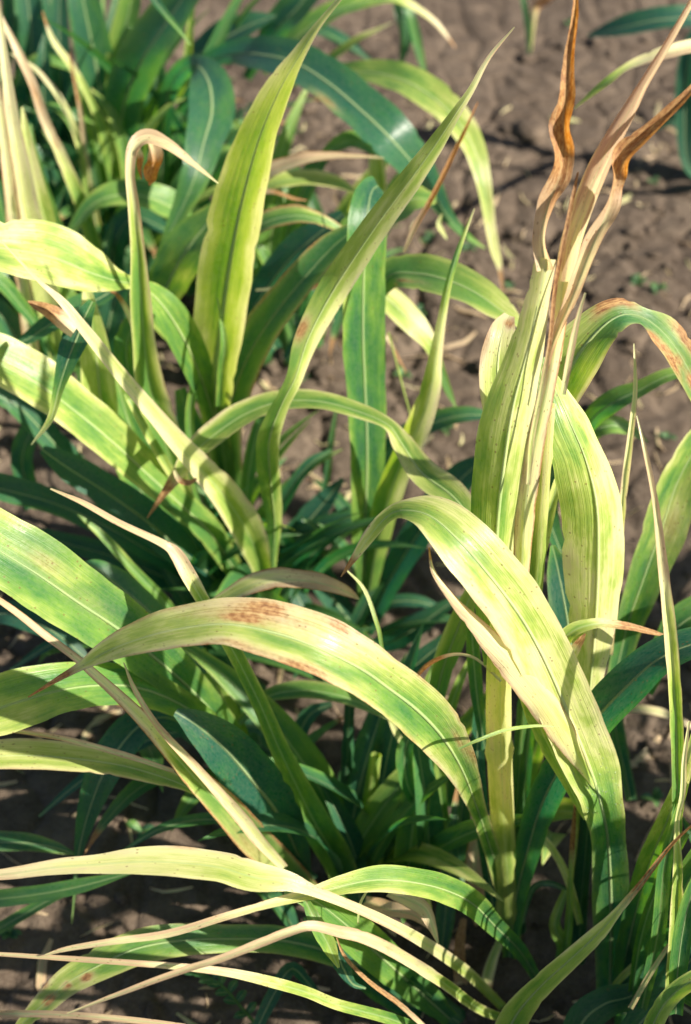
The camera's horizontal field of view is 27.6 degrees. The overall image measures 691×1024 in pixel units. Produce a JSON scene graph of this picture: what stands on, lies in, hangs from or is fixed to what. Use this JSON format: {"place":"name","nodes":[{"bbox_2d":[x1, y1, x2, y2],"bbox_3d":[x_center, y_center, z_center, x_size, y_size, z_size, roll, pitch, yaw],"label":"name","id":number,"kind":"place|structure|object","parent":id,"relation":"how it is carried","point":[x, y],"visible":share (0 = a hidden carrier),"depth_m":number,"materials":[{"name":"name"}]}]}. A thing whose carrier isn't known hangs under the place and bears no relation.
{"place":"outdoors","nodes":[
{"label":"outdoors","id":0,"kind":"place"},
{"bbox_2d":[0,0,690,1023],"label":"ground","id":1,"kind":"structure","parent":0,"point":[478,30],"depth_m":1.93,"materials":[{"name":"soil"}]},
{"bbox_2d":[0,927,21,939],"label":"ground weed","id":2,"kind":"object","parent":1,"relation":"on","point":[12,933],"visible":0.81,"depth_m":1.42,"materials":[{"name":"green plant"}]},
{"bbox_2d":[0,1,176,419],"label":"millet plant","id":3,"kind":"object","parent":1,"relation":"on","point":[25,192],"visible":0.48,"depth_m":1.60,"materials":[{"name":"green plant"}]},
{"bbox_2d":[0,600,183,1023],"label":"millet plant","id":4,"kind":"object","parent":1,"relation":"on","point":[39,897],"visible":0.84,"depth_m":1.30,"materials":[{"name":"green plant"}]},
{"bbox_2d":[105,805,128,820],"bbox_3d":[-0.248,0.326,1.526,0.027,0.015,0.021,0,48,0],"label":"soil clod","id":5,"kind":"object","parent":1,"relation":"on","point":[122,814],"visible":0.4,"depth_m":1.52,"materials":[{"name":"brown soil"}]},
{"bbox_2d":[126,819,153,836],"bbox_3d":[-0.220,0.338,1.514,0.022,0.010,0.026,-34,56,-27],"label":"ground weed","id":6,"kind":"object","parent":1,"relation":"on","point":[134,824],"visible":0.76,"depth_m":1.51,"materials":[{"name":"green plant"}]},
{"bbox_2d":[0,317,351,749],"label":"millet plant","id":7,"kind":"object","parent":1,"relation":"on","point":[139,559],"visible":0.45,"depth_m":1.49,"materials":[{"name":"green plant"}]},
{"bbox_2d":[0,508,386,923],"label":"millet plant","id":8,"kind":"object","parent":1,"relation":"on","point":[93,603],"visible":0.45,"depth_m":1.21,"materials":[{"name":"green plant"}]},
{"bbox_2d":[184,959,256,1023],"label":"vetch weed","id":9,"kind":"object","parent":1,"relation":"on","point":[212,982],"visible":0.78,"depth_m":1.31,"materials":[{"name":"green plant"}]},
{"bbox_2d":[0,0,455,329],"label":"millet plant","id":10,"kind":"object","parent":1,"relation":"on","point":[112,97],"visible":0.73,"depth_m":1.92,"materials":[{"name":"green plant"}]},
{"bbox_2d":[0,0,514,663],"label":"millet plant","id":11,"kind":"object","parent":1,"relation":"on","point":[220,344],"visible":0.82,"depth_m":1.34,"materials":[{"name":"green plant"}]},
{"bbox_2d":[0,488,538,1023],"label":"millet plant","id":12,"kind":"object","parent":1,"relation":"on","point":[344,936],"visible":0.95,"depth_m":1.16,"materials":[{"name":"green plant"}]},
{"bbox_2d":[149,35,503,372],"bbox_3d":[-0.019,-0.386,1.764,0.435,0.571,0.626,0,48,0],"label":"millet plant","id":13,"kind":"object","parent":1,"relation":"on","point":[296,223],"visible":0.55,"depth_m":1.66,"materials":[{"name":"green plant"}]},
{"bbox_2d":[0,33,690,1023],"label":"soil crumbs","id":14,"kind":"object","parent":1,"relation":"on","point":[322,371],"visible":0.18,"depth_m":1.99,"materials":[{"name":"brown soil"}]},
{"bbox_2d":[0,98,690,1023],"bbox_3d":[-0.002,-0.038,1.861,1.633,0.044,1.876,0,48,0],"label":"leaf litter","id":15,"kind":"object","parent":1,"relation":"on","point":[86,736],"visible":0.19,"depth_m":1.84,"materials":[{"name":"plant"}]},
{"bbox_2d":[28,0,690,996],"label":"millet plant","id":16,"kind":"object","parent":1,"relation":"on","point":[514,500],"visible":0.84,"depth_m":1.01,"materials":[{"name":"green plant"}]},
{"bbox_2d":[182,623,561,923],"bbox_3d":[0.008,0.301,1.393,0.369,0.320,0.316,0,48,0],"label":"millet plant","id":17,"kind":"object","parent":1,"relation":"on","point":[379,798],"visible":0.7,"depth_m":1.39,"materials":[{"name":"green plant"}]},
{"bbox_2d":[278,176,519,651],"bbox_3d":[0.025,-0.088,1.522,0.289,0.636,0.281,-8,49,-7],"label":"millet plant","id":18,"kind":"object","parent":1,"relation":"on","point":[379,478],"visible":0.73,"depth_m":1.45,"materials":[{"name":"green plant"}]},
{"bbox_2d":[393,366,411,377],"bbox_3d":[0.083,-0.196,1.990,0.026,0.010,0.020,17,50,15],"label":"ground weed","id":19,"kind":"object","parent":1,"relation":"on","point":[402,372],"visible":0.85,"depth_m":1.99,"materials":[{"name":"green plant"}]},
{"bbox_2d":[417,304,425,314],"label":"ground weed","id":20,"kind":"object","parent":1,"relation":"on","point":[420,307],"visible":0.4,"depth_m":2.08,"materials":[{"name":"green plant"}]},
{"bbox_2d":[421,231,434,241],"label":"ground weed","id":21,"kind":"object","parent":1,"relation":"on","point":[429,235],"visible":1,"depth_m":2.21,"materials":[{"name":"green plant"}]},
{"bbox_2d":[441,425,453,434],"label":"ground weed","id":22,"kind":"object","parent":1,"relation":"on","point":[445,430],"visible":0.53,"depth_m":1.92,"materials":[{"name":"green plant"}]},
{"bbox_2d":[461,242,475,250],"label":"ground weed","id":23,"kind":"object","parent":1,"relation":"on","point":[467,245],"visible":0.91,"depth_m":2.18,"materials":[{"name":"green plant"}]},
{"bbox_2d":[341,357,662,988],"bbox_3d":[0.166,0.223,1.199,0.229,0.674,0.257,-32,55,-26],"label":"millet plant","id":24,"kind":"object","parent":1,"relation":"on","point":[549,660],"visible":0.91,"depth_m":1.09,"materials":[{"name":"green plant"}]},
{"bbox_2d":[498,124,512,134],"bbox_3d":[0.277,-0.652,2.407,0.025,0.018,0.032,-35,57,-27],"label":"soil clod","id":25,"kind":"object","parent":1,"relation":"on","point":[505,129],"visible":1,"depth_m":2.40,"materials":[{"name":"brown soil"}]},
{"bbox_2d":[504,281,514,288],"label":"ground weed","id":26,"kind":"object","parent":1,"relation":"on","point":[509,285],"visible":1,"depth_m":2.13,"materials":[{"name":"green plant"}]},
{"bbox_2d":[511,118,548,143],"bbox_3d":[0.312,-0.647,2.398,0.062,0.037,0.051,32,56,26],"label":"soil clod","id":27,"kind":"object","parent":1,"relation":"on","point":[527,131],"visible":0.98,"depth_m":2.38,"materials":[{"name":"brown soil"}]},
{"bbox_2d":[521,0,551,53],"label":"grass seedling","id":28,"kind":"object","parent":1,"relation":"on","point":[530,20],"depth_m":2.40,"materials":[{"name":"green plant"}]},
{"bbox_2d":[495,721,690,1023],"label":"millet plant","id":29,"kind":"object","parent":1,"relation":"on","point":[651,983],"visible":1,"depth_m":1.13,"materials":[{"name":"green plant"}]},
{"bbox_2d":[550,344,690,847],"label":"millet plant","id":30,"kind":"object","parent":1,"relation":"on","point":[667,522],"visible":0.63,"depth_m":1.30,"materials":[{"name":"green plant"}]},
{"bbox_2d":[574,5,690,176],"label":"millet plant","id":31,"kind":"object","parent":1,"relation":"on","point":[646,20],"visible":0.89,"depth_m":2.13,"materials":[{"name":"green plant"}]},
{"bbox_2d":[631,274,646,284],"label":"ground weed","id":32,"kind":"object","parent":1,"relation":"on","point":[637,279],"visible":1,"depth_m":2.12,"materials":[{"name":"green plant"}]},
{"bbox_2d":[641,787,663,806],"bbox_3d":[0.337,0.311,1.539,0.021,0.009,0.023,28,54,23],"label":"ground weed","id":33,"kind":"object","parent":1,"relation":"on","point":[657,795],"visible":1,"depth_m":1.54,"materials":[{"name":"green plant"}]},
{"bbox_2d":[647,176,658,183],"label":"ground weed","id":34,"kind":"object","parent":1,"relation":"on","point":[655,178],"visible":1,"depth_m":2.31,"materials":[{"name":"green plant"}]},
{"bbox_2d":[649,283,666,293],"bbox_3d":[0.469,-0.337,2.107,0.024,0.010,0.022,-9,49,-8],"label":"ground weed","id":35,"kind":"object","parent":1,"relation":"on","point":[656,287],"visible":1,"depth_m":2.11,"materials":[{"name":"green plant"}]},
{"bbox_2d":[658,432,676,438],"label":"ground weed","id":36,"kind":"object","parent":1,"relation":"on","point":[666,435],"visible":1,"depth_m":1.91,"materials":[{"name":"green plant"}]}
]}

